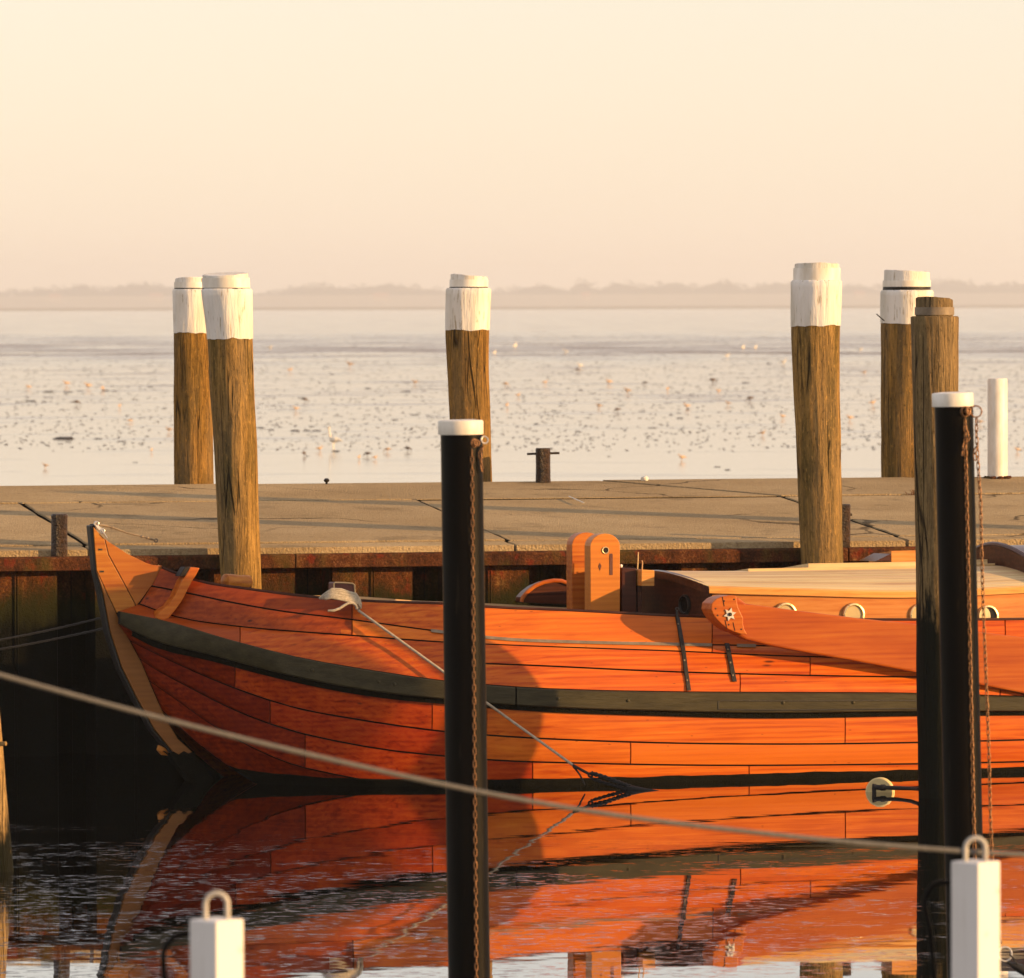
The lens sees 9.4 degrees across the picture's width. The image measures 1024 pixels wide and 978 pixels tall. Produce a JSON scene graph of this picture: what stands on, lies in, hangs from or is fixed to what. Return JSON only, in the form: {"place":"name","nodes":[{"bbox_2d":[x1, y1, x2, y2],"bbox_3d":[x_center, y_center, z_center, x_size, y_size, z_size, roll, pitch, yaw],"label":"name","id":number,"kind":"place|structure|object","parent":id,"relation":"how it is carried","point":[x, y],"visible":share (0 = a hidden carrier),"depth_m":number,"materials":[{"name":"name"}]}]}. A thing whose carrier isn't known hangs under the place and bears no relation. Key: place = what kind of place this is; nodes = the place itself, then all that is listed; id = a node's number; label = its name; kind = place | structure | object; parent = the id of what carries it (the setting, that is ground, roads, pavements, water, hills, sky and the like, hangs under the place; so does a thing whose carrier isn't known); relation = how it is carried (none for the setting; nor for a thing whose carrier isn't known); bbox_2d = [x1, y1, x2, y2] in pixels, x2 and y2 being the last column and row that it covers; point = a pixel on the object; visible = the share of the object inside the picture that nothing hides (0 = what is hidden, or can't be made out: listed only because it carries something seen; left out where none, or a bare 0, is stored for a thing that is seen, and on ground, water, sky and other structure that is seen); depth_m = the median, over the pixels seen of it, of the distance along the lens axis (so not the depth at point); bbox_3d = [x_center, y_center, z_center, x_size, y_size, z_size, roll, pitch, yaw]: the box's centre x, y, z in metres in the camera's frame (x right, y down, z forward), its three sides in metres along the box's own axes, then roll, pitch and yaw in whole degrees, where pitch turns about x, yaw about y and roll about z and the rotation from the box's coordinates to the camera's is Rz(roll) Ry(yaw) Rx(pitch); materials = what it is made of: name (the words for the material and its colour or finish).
{"place":"outdoors","nodes":[
{"label":"outdoors","id":0,"kind":"place"},
{"bbox_2d":[0,753,1023,977],"bbox_3d":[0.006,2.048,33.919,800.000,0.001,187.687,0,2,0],"label":"harbour water","id":1,"kind":"structure","parent":0,"point":[124,865],"depth_m":33.21,"materials":[{"name":"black liquid"}]},
{"bbox_2d":[0,719,13,872],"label":"leaning pole","id":2,"kind":"object","parent":1,"relation":"in","point":[6,860],"visible":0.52,"depth_m":33.58,"materials":[{"name":"orange wood"}]},
{"bbox_2d":[160,890,242,977],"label":"square post","id":3,"kind":"object","parent":1,"relation":"in","point":[216,947],"visible":1,"depth_m":16.06,"materials":[{"name":"white paint"}]},
{"bbox_2d":[201,272,261,588],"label":"timber pile","id":4,"kind":"object","parent":1,"relation":"in","point":[227,299],"visible":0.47,"depth_m":42.04,"materials":[{"name":"white paint"}]},
{"bbox_2d":[438,419,489,977],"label":"mooring pole","id":5,"kind":"object","parent":1,"relation":"in","point":[461,439],"visible":0.98,"depth_m":27.96,"materials":[{"name":"black metal"}]},
{"bbox_2d":[470,449,477,977],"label":"chain","id":6,"kind":"object","parent":5,"relation":"hanging from","point":[474,716],"visible":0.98,"depth_m":27.94,"materials":[{"name":"brown metal"}]},
{"bbox_2d":[478,445,483,471],"bbox_3d":[-0.137,-0.136,27.939,0.028,0.120,0.021,0,2,0],"label":"chain","id":7,"kind":"object","parent":5,"relation":"hanging from","point":[480,458],"visible":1,"depth_m":27.93,"materials":[{"name":"brown metal"}]},
{"bbox_2d":[0,476,1023,756],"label":"pier","id":8,"kind":"structure","parent":1,"relation":"in","point":[376,540],"depth_m":43.27,"materials":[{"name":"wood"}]},
{"bbox_2d":[51,514,67,556],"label":"iron bollard","id":9,"kind":"object","parent":8,"relation":"on","point":[59,523],"visible":1,"depth_m":42.12,"materials":[{"name":"metal"}]},
{"bbox_2d":[527,448,559,482],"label":"iron bollard","id":10,"kind":"object","parent":8,"relation":"on","point":[543,474],"visible":1,"depth_m":47.85,"materials":[{"name":"brown metal"}]},
{"bbox_2d":[641,476,647,480],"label":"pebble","id":11,"kind":"object","parent":8,"relation":"on","point":[644,478],"visible":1,"depth_m":48.05,"materials":[{"name":"white stone"}]},
{"bbox_2d":[842,504,851,546],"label":"iron bollard","id":12,"kind":"object","parent":8,"relation":"on","point":[846,514],"visible":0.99,"depth_m":43.31,"materials":[{"name":"metal"}]},
{"bbox_2d":[983,378,1011,478],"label":"white post","id":13,"kind":"object","parent":8,"relation":"on","point":[997,456],"visible":1,"depth_m":48.58,"materials":[{"name":"plastic"}]},
{"bbox_2d":[86,521,1023,786],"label":"sailing boat","id":14,"kind":"object","parent":1,"relation":"on","point":[614,669],"visible":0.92,"depth_m":39.70,"materials":[{"name":"brown wood"}]},
{"bbox_2d":[0,617,102,649],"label":"mooring warp","id":15,"kind":"object","parent":14,"relation":"attached to","point":[47,630],"visible":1,"depth_m":39.66,"materials":[{"name":"black fabric"}]},
{"bbox_2d":[319,588,658,790],"bbox_3d":[-0.152,1.266,39.274,2.192,1.274,0.197,0,2,14],"label":"mooring rope","id":16,"kind":"object","parent":14,"relation":"attached to","point":[347,596],"visible":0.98,"depth_m":39.28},
{"bbox_2d":[791,262,842,564],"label":"timber pile","id":17,"kind":"object","parent":1,"relation":"in","point":[816,295],"visible":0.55,"depth_m":42.88,"materials":[{"name":"white paint"}]},
{"bbox_2d":[866,777,917,792],"bbox_3d":[2.399,1.898,38.754,0.159,0.184,0.513,-2,2,-43],"label":"mooring float","id":18,"kind":"object","parent":1,"relation":"on","point":[878,784],"visible":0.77,"depth_m":38.85,"materials":[{"name":"white plastic"}]},
{"bbox_2d":[911,296,958,798],"bbox_3d":[2.636,0.867,38.445,0.345,4.113,0.297,0,2,0],"label":"timber pile","id":19,"kind":"object","parent":1,"relation":"in","point":[934,342],"visible":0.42,"depth_m":38.31,"materials":[{"name":"wood"}]},
{"bbox_2d":[932,392,982,977],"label":"mooring pole","id":20,"kind":"object","parent":1,"relation":"in","point":[952,410],"visible":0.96,"depth_m":27.96,"materials":[{"name":"black metal"}]},
{"bbox_2d":[961,424,970,456],"bbox_3d":[2.036,-0.219,27.905,0.042,0.147,0.021,0,2,0],"label":"chain","id":21,"kind":"object","parent":20,"relation":"hanging from","point":[969,438],"visible":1,"depth_m":27.90,"materials":[{"name":"brown metal"}]},
{"bbox_2d":[963,418,976,858],"bbox_3d":[2.064,0.968,27.959,0.070,2.576,0.018,0,2,0],"label":"chain","id":22,"kind":"object","parent":20,"relation":"hanging from","point":[970,652],"visible":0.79,"depth_m":27.95,"materials":[{"name":"black metal"}]},
{"bbox_2d":[973,446,977,460],"bbox_3d":[2.080,-0.158,27.941,0.022,0.066,0.016,0,2,-9],"label":"chain","id":23,"kind":"object","parent":20,"relation":"hanging from","point":[974,453],"visible":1,"depth_m":27.94,"materials":[{"name":"brown metal"}]},
{"bbox_2d":[975,418,1001,943],"bbox_3d":[2.143,0.863,27.986,0.123,2.373,0.018,0,2,0],"label":"chain","id":24,"kind":"object","parent":20,"relation":"hanging from","point":[985,652],"visible":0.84,"depth_m":27.98,"materials":[{"name":"metal"}]},
{"bbox_2d":[1000,946,1012,961],"bbox_3d":[2.220,2.094,28.024,0.072,0.071,0.014,-1,2,-14],"label":"mooring ring","id":25,"kind":"object","parent":24,"relation":"hanging from","point":[1010,951],"visible":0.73,"depth_m":28.02,"materials":[{"name":"metal"}]},
{"bbox_2d":[1007,953,1023,975],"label":"black rope","id":26,"kind":"object","parent":25,"relation":"attached to","point":[1017,967],"visible":1,"depth_m":28.01,"materials":[{"name":"black fabric"}]},
{"bbox_2d":[922,836,999,977],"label":"square post","id":27,"kind":"object","parent":1,"relation":"in","point":[975,917],"visible":1,"depth_m":17.61,"materials":[{"name":"white paint"}]},
{"bbox_2d":[0,672,1023,856],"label":"foreground rope","id":28,"kind":"object","parent":27,"relation":"attached to","point":[475,790],"visible":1,"depth_m":17.22,"materials":[{"name":"grey fabric"}]},
{"bbox_2d":[0,308,1023,485],"bbox_3d":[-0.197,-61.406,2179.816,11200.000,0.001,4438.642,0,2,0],"label":"tidal flat","id":29,"kind":"structure","parent":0,"point":[86,461],"depth_m":216.65,"materials":[{"name":"grey soil"}]},
{"bbox_2d":[53,436,73,438],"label":"mud clump","id":30,"kind":"object","parent":29,"relation":"on","point":[67,437],"visible":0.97,"depth_m":143.10,"materials":[{"name":"grey soil"}]},
{"bbox_2d":[172,277,213,483],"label":"timber pile","id":31,"kind":"object","parent":29,"relation":"on","point":[193,445],"visible":0.37,"depth_m":47.55,"materials":[{"name":"white paint"}]},
{"bbox_2d":[327,427,342,449],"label":"egret","id":32,"kind":"object","parent":29,"relation":"on","point":[334,440],"visible":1,"depth_m":131.43,"materials":[{"name":"white"}]},
{"bbox_2d":[445,273,491,481],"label":"timber pile","id":33,"kind":"object","parent":29,"relation":"on","point":[467,312],"visible":0.38,"depth_m":47.96,"materials":[{"name":"white paint"}]},
{"bbox_2d":[0,336,1023,450],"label":"mud specks","id":34,"kind":"object","parent":29,"relation":"on","point":[411,428],"visible":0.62,"depth_m":210.28,"materials":[{"name":"grey soil"}]},
{"bbox_2d":[876,269,933,477],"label":"timber pile","id":35,"kind":"object","parent":29,"relation":"on","point":[901,291],"visible":0.3,"depth_m":48.62,"materials":[{"name":"white paint"}]},
{"bbox_2d":[0,293,1023,310],"bbox_3d":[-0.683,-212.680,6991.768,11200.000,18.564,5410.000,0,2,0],"label":"shore","id":36,"kind":"structure","parent":0,"point":[437,302],"depth_m":8721.02,"materials":[{"name":"grey plant"}]},
{"bbox_2d":[0,276,1023,295],"bbox_3d":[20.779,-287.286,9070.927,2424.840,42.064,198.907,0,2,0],"label":"tree belt","id":37,"kind":"object","parent":36,"relation":"on","point":[720,287],"visible":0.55,"depth_m":8991.36,"materials":[{"name":"grey plant"}]},
{"bbox_2d":[0,0,1023,295],"label":"sky","id":38,"kind":"structure","parent":0,"point":[280,143],"materials":[{"name":"beige"}]}
]}

